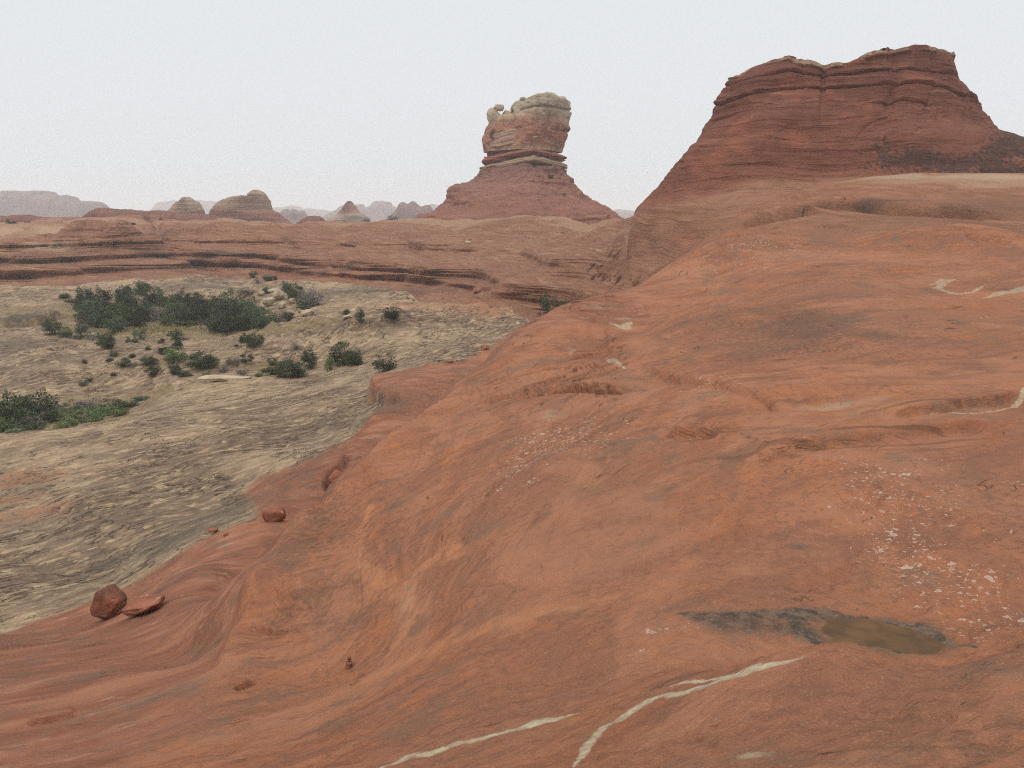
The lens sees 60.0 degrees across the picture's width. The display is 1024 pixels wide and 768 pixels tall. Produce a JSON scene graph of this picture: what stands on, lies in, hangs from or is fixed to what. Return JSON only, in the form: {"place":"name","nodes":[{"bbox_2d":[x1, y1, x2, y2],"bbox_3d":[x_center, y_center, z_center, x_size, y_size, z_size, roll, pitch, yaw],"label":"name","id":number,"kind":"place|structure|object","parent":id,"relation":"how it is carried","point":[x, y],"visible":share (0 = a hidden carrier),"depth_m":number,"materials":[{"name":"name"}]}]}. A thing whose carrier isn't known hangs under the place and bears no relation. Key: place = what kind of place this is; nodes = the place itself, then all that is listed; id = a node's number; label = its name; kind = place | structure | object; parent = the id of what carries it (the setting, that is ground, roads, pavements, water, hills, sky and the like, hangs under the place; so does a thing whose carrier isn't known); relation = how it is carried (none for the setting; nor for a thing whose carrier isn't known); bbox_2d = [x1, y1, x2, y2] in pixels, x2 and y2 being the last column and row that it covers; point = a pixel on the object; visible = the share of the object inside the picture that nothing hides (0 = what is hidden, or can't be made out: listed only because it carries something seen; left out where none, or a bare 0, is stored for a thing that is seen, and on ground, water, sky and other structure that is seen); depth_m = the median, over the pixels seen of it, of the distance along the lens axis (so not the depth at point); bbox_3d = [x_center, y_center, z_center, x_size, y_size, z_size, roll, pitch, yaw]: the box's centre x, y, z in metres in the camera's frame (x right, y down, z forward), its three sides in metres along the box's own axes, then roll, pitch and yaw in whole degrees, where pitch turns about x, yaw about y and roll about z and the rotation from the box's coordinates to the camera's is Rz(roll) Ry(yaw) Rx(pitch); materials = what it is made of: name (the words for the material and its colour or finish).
{"place":"outdoors","nodes":[
{"label":"outdoors","id":0,"kind":"place"},
{"bbox_2d":[0,190,109,216],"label":"mesa","id":1,"kind":"structure","parent":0,"point":[42,203],"depth_m":1793.42,"materials":[{"name":"stone"}]},
{"bbox_2d":[148,200,331,216],"bbox_3d":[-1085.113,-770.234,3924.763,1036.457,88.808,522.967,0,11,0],"label":"mesa","id":2,"kind":"structure","parent":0,"point":[207,206],"depth_m":3809.15,"materials":[{"name":"stone"}]},
{"bbox_2d":[322,201,395,221],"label":"mesa","id":3,"kind":"structure","parent":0,"point":[378,210],"depth_m":2475.46,"materials":[{"name":"stone"}]},
{"bbox_2d":[0,173,1023,767],"bbox_3d":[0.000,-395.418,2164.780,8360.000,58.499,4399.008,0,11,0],"label":"ground","id":4,"kind":"structure","parent":0,"point":[676,511],"depth_m":20.55,"materials":[{"name":"stone"}]},
{"bbox_2d":[0,417,19,431],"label":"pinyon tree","id":5,"kind":"object","parent":4,"relation":"on","point":[3,425],"visible":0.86,"depth_m":68.78,"materials":[{"name":"green plant"}]},
{"bbox_2d":[0,390,39,426],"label":"juniper tree","id":6,"kind":"object","parent":4,"relation":"on","point":[13,412],"visible":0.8,"depth_m":71.31,"materials":[{"name":"green plant"}]},
{"bbox_2d":[13,420,34,430],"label":"desert shrub","id":7,"kind":"object","parent":4,"relation":"on","point":[25,427],"visible":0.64,"depth_m":67.81,"materials":[{"name":"green plant"}]},
{"bbox_2d":[12,411,49,426],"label":"dry bush","id":8,"kind":"object","parent":4,"relation":"on","point":[39,417],"visible":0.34,"depth_m":71.72,"materials":[{"name":"grey plant"}]},
{"bbox_2d":[29,420,48,430],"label":"desert shrub","id":9,"kind":"object","parent":4,"relation":"on","point":[41,423],"visible":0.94,"depth_m":67.79,"materials":[{"name":"green plant"}]},
{"bbox_2d":[17,388,63,421],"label":"juniper tree","id":10,"kind":"object","parent":4,"relation":"on","point":[45,408],"visible":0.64,"depth_m":75.53,"materials":[{"name":"green plant"}]},
{"bbox_2d":[0,215,82,222],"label":"rock ridge","id":11,"kind":"object","parent":4,"relation":"on","point":[24,218],"visible":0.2,"depth_m":337.55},
{"bbox_2d":[41,318,61,335],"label":"juniper tree","id":12,"kind":"object","parent":4,"relation":"on","point":[48,328],"visible":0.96,"depth_m":117.96,"materials":[{"name":"green plant"}]},
{"bbox_2d":[46,410,67,420],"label":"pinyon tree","id":13,"kind":"object","parent":4,"relation":"on","point":[56,418],"visible":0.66,"depth_m":76.69,"materials":[{"name":"green plant"}]},
{"bbox_2d":[58,327,73,336],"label":"juniper tree","id":14,"kind":"object","parent":4,"relation":"on","point":[66,333],"visible":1,"depth_m":117.21,"materials":[{"name":"green plant"}]},
{"bbox_2d":[53,417,80,428],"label":"desert shrub","id":15,"kind":"object","parent":4,"relation":"on","point":[70,422],"visible":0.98,"depth_m":67.14,"materials":[{"name":"green plant"}]},
{"bbox_2d":[61,398,83,412],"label":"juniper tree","id":16,"kind":"object","parent":4,"relation":"on","point":[76,408],"visible":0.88,"depth_m":79.61,"materials":[{"name":"green plant"}]},
{"bbox_2d":[70,294,90,317],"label":"juniper tree","id":17,"kind":"object","parent":4,"relation":"on","point":[78,302],"visible":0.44,"depth_m":132.05,"materials":[{"name":"green plant"}]},
{"bbox_2d":[73,323,88,338],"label":"desert shrub","id":18,"kind":"object","parent":4,"relation":"on","point":[79,330],"visible":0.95,"depth_m":117.62,"materials":[{"name":"green plant"}]},
{"bbox_2d":[73,313,91,329],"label":"dry bush","id":19,"kind":"object","parent":4,"relation":"on","point":[81,320],"visible":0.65,"depth_m":124.44,"materials":[{"name":"green plant"}]},
{"bbox_2d":[58,408,107,423],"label":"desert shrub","id":20,"kind":"object","parent":4,"relation":"on","point":[85,418],"visible":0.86,"depth_m":71.57,"materials":[{"name":"green plant"}]},
{"bbox_2d":[74,285,91,307],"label":"juniper tree","id":21,"kind":"object","parent":4,"relation":"on","point":[80,292],"visible":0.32,"depth_m":145.38,"materials":[{"name":"green plant"}]},
{"bbox_2d":[74,297,104,324],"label":"juniper tree","id":22,"kind":"object","parent":4,"relation":"on","point":[87,311],"visible":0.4,"depth_m":129.29,"materials":[{"name":"green plant"}]},
{"bbox_2d":[75,395,106,409],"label":"dry bush","id":23,"kind":"object","parent":4,"relation":"on","point":[93,404],"visible":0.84,"depth_m":80.38,"materials":[{"name":"grey plant"}]},
{"bbox_2d":[83,329,99,340],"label":"dry bush","id":24,"kind":"object","parent":4,"relation":"on","point":[90,335],"visible":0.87,"depth_m":116.03,"materials":[{"name":"grey plant"}]},
{"bbox_2d":[84,313,103,327],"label":"juniper tree","id":25,"kind":"object","parent":4,"relation":"on","point":[96,321],"visible":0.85,"depth_m":127.49,"materials":[{"name":"green plant"}]},
{"bbox_2d":[83,284,116,311],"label":"juniper tree","id":26,"kind":"object","parent":4,"relation":"on","point":[98,296],"visible":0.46,"depth_m":143.56,"materials":[{"name":"green plant"}]},
{"bbox_2d":[86,403,122,415],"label":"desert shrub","id":27,"kind":"object","parent":4,"relation":"on","point":[106,410],"visible":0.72,"depth_m":75.61,"materials":[{"name":"green plant"}]},
{"bbox_2d":[94,330,115,348],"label":"juniper tree","id":28,"kind":"object","parent":4,"relation":"on","point":[107,342],"visible":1,"depth_m":95.17,"materials":[{"name":"green plant"}]},
{"bbox_2d":[94,300,118,326],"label":"juniper tree","id":29,"kind":"object","parent":4,"relation":"on","point":[100,309],"visible":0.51,"depth_m":128.35,"materials":[{"name":"green plant"}]},
{"bbox_2d":[90,584,126,619],"bbox_3d":[-13.409,7.264,29.584,1.051,1.134,0.841,14,11,-3],"label":"boulder","id":30,"kind":"object","parent":4,"relation":"on","point":[106,598],"visible":0.92,"depth_m":29.25,"materials":[{"name":"stone"}]},
{"bbox_2d":[98,398,128,409],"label":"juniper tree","id":31,"kind":"object","parent":4,"relation":"on","point":[119,403],"visible":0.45,"depth_m":77.71,"materials":[{"name":"green plant"}]},
{"bbox_2d":[101,314,128,331],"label":"juniper tree","id":32,"kind":"object","parent":4,"relation":"on","point":[112,325],"visible":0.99,"depth_m":123.10,"materials":[{"name":"green plant"}]},
{"bbox_2d":[102,301,132,325],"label":"pinyon tree","id":33,"kind":"object","parent":4,"relation":"on","point":[120,312],"visible":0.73,"depth_m":127.72,"materials":[{"name":"green plant"}]},
{"bbox_2d":[109,407,129,415],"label":"desert shrub","id":34,"kind":"object","parent":4,"relation":"on","point":[117,412],"visible":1,"depth_m":73.61,"materials":[{"name":"green plant"}]},
{"bbox_2d":[113,357,131,365],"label":"desert shrub","id":35,"kind":"object","parent":4,"relation":"on","point":[126,360],"visible":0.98,"depth_m":91.21,"materials":[{"name":"green plant"}]},
{"bbox_2d":[114,284,135,304],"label":"juniper tree","id":36,"kind":"object","parent":4,"relation":"on","point":[120,290],"visible":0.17,"depth_m":151.06,"materials":[{"name":"green plant"}]},
{"bbox_2d":[110,287,140,317],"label":"juniper tree","id":37,"kind":"object","parent":4,"relation":"on","point":[126,298],"visible":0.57,"depth_m":140.68,"materials":[{"name":"green plant"}]},
{"bbox_2d":[120,301,152,325],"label":"juniper tree","id":38,"kind":"object","parent":4,"relation":"on","point":[139,309],"visible":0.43,"depth_m":129.99,"materials":[{"name":"green plant"}]},
{"bbox_2d":[125,312,147,326],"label":"juniper tree","id":39,"kind":"object","parent":4,"relation":"on","point":[137,321],"visible":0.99,"depth_m":127.33,"materials":[{"name":"green plant"}]},
{"bbox_2d":[112,594,164,616],"bbox_3d":[-11.249,6.682,26.682,1.468,0.451,1.034,-2,11,-10],"label":"boulder","id":40,"kind":"object","parent":4,"relation":"on","point":[142,604],"visible":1,"depth_m":26.46,"materials":[{"name":"stone"}]},
{"bbox_2d":[131,328,148,339],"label":"juniper tree","id":41,"kind":"object","parent":4,"relation":"on","point":[142,332],"visible":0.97,"depth_m":114.96,"materials":[{"name":"green plant"}]},
{"bbox_2d":[132,280,151,294],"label":"pinyon tree","id":42,"kind":"object","parent":4,"relation":"on","point":[140,287],"visible":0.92,"depth_m":160.06,"materials":[{"name":"green plant"}]},
{"bbox_2d":[137,297,159,321],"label":"juniper tree","id":43,"kind":"object","parent":4,"relation":"on","point":[148,305],"visible":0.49,"depth_m":137.01,"materials":[{"name":"green plant"}]},
{"bbox_2d":[139,286,157,305],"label":"juniper tree","id":44,"kind":"object","parent":4,"relation":"on","point":[151,297],"visible":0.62,"depth_m":154.58,"materials":[{"name":"green plant"}]},
{"bbox_2d":[138,354,159,365],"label":"juniper tree","id":45,"kind":"object","parent":4,"relation":"on","point":[149,360],"visible":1,"depth_m":90.55,"materials":[{"name":"green plant"}]},
{"bbox_2d":[82,208,222,220],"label":"rock ridge","id":46,"kind":"object","parent":4,"relation":"on","point":[112,212],"visible":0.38,"depth_m":357.10,"materials":[{"name":"stone"}]},
{"bbox_2d":[144,365,161,376],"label":"desert shrub","id":47,"kind":"object","parent":4,"relation":"on","point":[154,369],"visible":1,"depth_m":88.78,"materials":[{"name":"green plant"}]},
{"bbox_2d":[153,287,164,305],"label":"juniper tree","id":48,"kind":"object","parent":4,"relation":"on","point":[161,293],"visible":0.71,"depth_m":154.55,"materials":[{"name":"green plant"}]},
{"bbox_2d":[149,306,172,320],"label":"dry bush","id":49,"kind":"object","parent":4,"relation":"on","point":[156,316],"visible":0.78,"depth_m":134.70,"materials":[{"name":"green plant"}]},
{"bbox_2d":[156,292,180,310],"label":"juniper tree","id":50,"kind":"object","parent":4,"relation":"on","point":[165,300],"visible":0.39,"depth_m":149.10,"materials":[{"name":"green plant"}]},
{"bbox_2d":[158,302,189,321],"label":"pinyon tree","id":51,"kind":"object","parent":4,"relation":"on","point":[172,317],"visible":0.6,"depth_m":134.65,"materials":[{"name":"green plant"}]},
{"bbox_2d":[165,329,183,339],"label":"pinyon tree","id":52,"kind":"object","parent":4,"relation":"on","point":[175,336],"visible":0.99,"depth_m":116.65,"materials":[{"name":"green plant"}]},
{"bbox_2d":[162,345,186,361],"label":"pinyon tree","id":53,"kind":"object","parent":4,"relation":"on","point":[172,355],"visible":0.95,"depth_m":90.97,"materials":[{"name":"green plant"}]},
{"bbox_2d":[30,222,324,337],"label":"grass","id":54,"kind":"structure","parent":4,"relation":"on","point":[153,329],"depth_m":125.71,"materials":[{"name":"plant"}]},
{"bbox_2d":[170,289,190,307],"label":"juniper tree","id":55,"kind":"object","parent":4,"relation":"on","point":[180,298],"visible":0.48,"depth_m":145.71,"materials":[{"name":"green plant"}]},
{"bbox_2d":[171,302,199,323],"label":"juniper tree","id":56,"kind":"object","parent":4,"relation":"on","point":[186,316],"visible":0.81,"depth_m":132.76,"materials":[{"name":"green plant"}]},
{"bbox_2d":[168,197,204,214],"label":"rock dome","id":57,"kind":"object","parent":4,"relation":"on","point":[188,205],"visible":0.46,"depth_m":451.77,"materials":[{"name":"stone"}]},
{"bbox_2d":[182,292,206,311],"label":"juniper tree","id":58,"kind":"object","parent":4,"relation":"on","point":[196,299],"visible":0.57,"depth_m":143.76,"materials":[{"name":"green plant"}]},
{"bbox_2d":[179,350,220,369],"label":"juniper tree","id":59,"kind":"object","parent":4,"relation":"on","point":[205,360],"visible":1,"depth_m":88.35,"materials":[{"name":"green plant"}]},
{"bbox_2d":[191,300,211,321],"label":"juniper tree","id":60,"kind":"object","parent":4,"relation":"on","point":[202,313],"visible":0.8,"depth_m":131.73,"materials":[{"name":"green plant"}]},
{"bbox_2d":[202,308,225,332],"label":"juniper tree","id":61,"kind":"object","parent":4,"relation":"on","point":[214,324],"visible":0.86,"depth_m":121.74,"materials":[{"name":"green plant"}]},
{"bbox_2d":[207,300,226,318],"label":"pinyon tree","id":62,"kind":"object","parent":4,"relation":"on","point":[217,306],"visible":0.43,"depth_m":129.67,"materials":[{"name":"green plant"}]},
{"bbox_2d":[197,375,251,380],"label":"rock slab","id":63,"kind":"object","parent":4,"relation":"on","point":[215,378],"visible":0.95,"depth_m":80.99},
{"bbox_2d":[216,309,242,332],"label":"juniper tree","id":64,"kind":"object","parent":4,"relation":"on","point":[227,326],"visible":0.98,"depth_m":121.36,"materials":[{"name":"green plant"}]},
{"bbox_2d":[214,288,246,313],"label":"juniper tree","id":65,"kind":"object","parent":4,"relation":"on","point":[228,300],"visible":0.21,"depth_m":137.26,"materials":[{"name":"green plant"}]},
{"bbox_2d":[222,299,244,326],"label":"juniper tree","id":66,"kind":"object","parent":4,"relation":"on","point":[234,306],"visible":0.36,"depth_m":123.37,"materials":[{"name":"green plant"}]},
{"bbox_2d":[229,311,249,329],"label":"pinyon tree","id":67,"kind":"object","parent":4,"relation":"on","point":[245,325],"visible":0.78,"depth_m":121.15,"materials":[{"name":"green plant"}]},
{"bbox_2d":[235,296,260,314],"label":"juniper tree","id":68,"kind":"object","parent":4,"relation":"on","point":[245,304],"visible":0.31,"depth_m":128.55,"materials":[{"name":"green plant"}]},
{"bbox_2d":[209,190,290,222],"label":"rock dome","id":69,"kind":"object","parent":4,"relation":"on","point":[253,205],"visible":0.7,"depth_m":446.78,"materials":[{"name":"stone"}]},
{"bbox_2d":[240,303,261,328],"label":"juniper tree","id":70,"kind":"object","parent":4,"relation":"on","point":[247,316],"visible":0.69,"depth_m":121.11,"materials":[{"name":"green plant"}]},
{"bbox_2d":[242,331,265,347],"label":"juniper tree","id":71,"kind":"object","parent":4,"relation":"on","point":[252,341],"visible":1,"depth_m":94.11,"materials":[{"name":"green plant"}]},
{"bbox_2d":[250,316,269,329],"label":"juniper tree","id":72,"kind":"object","parent":4,"relation":"on","point":[258,323],"visible":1,"depth_m":100.80,"materials":[{"name":"green plant"}]},
{"bbox_2d":[256,309,279,328],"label":"juniper tree","id":73,"kind":"object","parent":4,"relation":"on","point":[274,319],"visible":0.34,"depth_m":118.03,"materials":[{"name":"green plant"}]},
{"bbox_2d":[262,296,274,305],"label":"boulder","id":74,"kind":"object","parent":4,"relation":"on","point":[268,301],"visible":1,"depth_m":147.05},
{"bbox_2d":[258,366,279,374],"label":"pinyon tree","id":75,"kind":"object","parent":4,"relation":"on","point":[267,370],"visible":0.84,"depth_m":83.39,"materials":[{"name":"green plant"}]},
{"bbox_2d":[262,506,285,522],"bbox_3d":[-9.755,5.368,36.421,0.887,0.633,0.635,-14,11,3],"label":"boulder","id":76,"kind":"object","parent":4,"relation":"on","point":[276,514],"visible":0.98,"depth_m":36.19,"materials":[{"name":"stone"}]},
{"bbox_2d":[272,289,284,299],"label":"boulder","id":77,"kind":"object","parent":4,"relation":"on","point":[278,294],"visible":0.94,"depth_m":150.21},
{"bbox_2d":[282,311,294,320],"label":"desert shrub","id":78,"kind":"object","parent":4,"relation":"on","point":[287,317],"visible":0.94,"depth_m":120.29,"materials":[{"name":"green plant"}]},
{"bbox_2d":[272,357,307,377],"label":"juniper tree","id":79,"kind":"object","parent":4,"relation":"on","point":[283,368],"visible":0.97,"depth_m":82.22,"materials":[{"name":"green plant"}]},
{"bbox_2d":[279,209,307,223],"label":"rock ridge","id":80,"kind":"object","parent":4,"relation":"on","point":[294,216],"visible":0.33,"depth_m":1454.85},
{"bbox_2d":[285,283,303,298],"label":"pinyon tree","id":81,"kind":"object","parent":4,"relation":"on","point":[291,292],"visible":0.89,"depth_m":148.63,"materials":[{"name":"green plant"}]},
{"bbox_2d":[294,296,320,308],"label":"desert shrub","id":82,"kind":"object","parent":4,"relation":"on","point":[301,302],"visible":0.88,"depth_m":139.34,"materials":[{"name":"green plant"}]},
{"bbox_2d":[300,347,317,368],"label":"juniper tree","id":83,"kind":"object","parent":4,"relation":"on","point":[309,358],"visible":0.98,"depth_m":85.56,"materials":[{"name":"green plant"}]},
{"bbox_2d":[296,216,324,223],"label":"rock ridge","id":84,"kind":"object","parent":4,"relation":"on","point":[313,218],"visible":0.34,"depth_m":408.91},
{"bbox_2d":[305,287,324,305],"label":"dry bush","id":85,"kind":"object","parent":4,"relation":"on","point":[313,299],"visible":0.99,"depth_m":139.22,"materials":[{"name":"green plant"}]},
{"bbox_2d":[323,358,334,369],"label":"desert shrub","id":86,"kind":"object","parent":4,"relation":"on","point":[327,362],"visible":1,"depth_m":84.24,"materials":[{"name":"green plant"}]},
{"bbox_2d":[328,469,341,482],"bbox_3d":[-8.242,4.614,42.222,0.949,1.174,0.730,0,11,0],"label":"boulder","id":87,"kind":"object","parent":4,"relation":"on","point":[335,474],"visible":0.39,"depth_m":41.87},
{"bbox_2d":[327,341,361,366],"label":"juniper tree","id":88,"kind":"object","parent":4,"relation":"on","point":[336,358],"visible":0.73,"depth_m":86.11,"materials":[{"name":"green plant"}]},
{"bbox_2d":[325,201,370,221],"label":"rock spire","id":89,"kind":"object","parent":4,"relation":"on","point":[349,211],"visible":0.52,"depth_m":669.19,"materials":[{"name":"stone"}]},
{"bbox_2d":[343,349,365,364],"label":"juniper tree","id":90,"kind":"object","parent":4,"relation":"on","point":[355,359],"visible":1,"depth_m":85.19,"materials":[{"name":"green plant"}]},
{"bbox_2d":[353,308,365,321],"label":"juniper tree","id":91,"kind":"object","parent":4,"relation":"on","point":[360,316],"visible":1,"depth_m":96.12,"materials":[{"name":"green plant"}]},
{"bbox_2d":[372,354,396,370],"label":"juniper tree","id":92,"kind":"object","parent":4,"relation":"on","point":[383,365],"visible":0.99,"depth_m":73.83,"materials":[{"name":"green plant"}]},
{"bbox_2d":[382,306,399,318],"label":"juniper tree","id":93,"kind":"object","parent":4,"relation":"on","point":[391,314],"visible":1,"depth_m":96.34,"materials":[{"name":"green plant"}]},
{"bbox_2d":[385,201,432,219],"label":"rock ridge","id":94,"kind":"object","parent":4,"relation":"on","point":[410,210],"visible":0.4,"depth_m":1202.23,"materials":[{"name":"stone"}]},
{"bbox_2d":[414,92,623,223],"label":"pillar butte","id":95,"kind":"object","parent":4,"relation":"on","point":[519,162],"visible":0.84,"depth_m":243.67,"materials":[{"name":"stone"}]},
{"bbox_2d":[487,107,499,122],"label":"balanced rock","id":96,"kind":"object","parent":95,"relation":"on","point":[492,113],"visible":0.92,"depth_m":250.40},
{"bbox_2d":[536,293,559,316],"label":"juniper tree","id":97,"kind":"object","parent":4,"relation":"on","point":[545,307],"visible":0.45,"depth_m":100.42,"materials":[{"name":"green plant"}]},
{"bbox_2d":[568,214,609,220],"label":"rock","id":98,"kind":"object","parent":4,"relation":"on","point":[587,218],"visible":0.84,"depth_m":218.53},
{"bbox_2d":[627,44,1023,282],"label":"red butte","id":99,"kind":"object","parent":4,"relation":"on","point":[775,128],"visible":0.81,"depth_m":94.12,"materials":[{"name":"stone"}]},
{"bbox_2d":[0,0,1023,210],"label":"sky","id":100,"kind":"structure","parent":0,"point":[119,104],"materials":[{"name":"white"}]},
{"bbox_2d":[613,209,634,218],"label":"mesa","id":101,"kind":"structure","parent":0,"point":[624,214],"depth_m":2848.24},
{"bbox_2d":[821,618,946,653],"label":"water","id":102,"kind":"structure","parent":0,"point":[878,633],"depth_m":10.54,"materials":[{"name":"liquid"}]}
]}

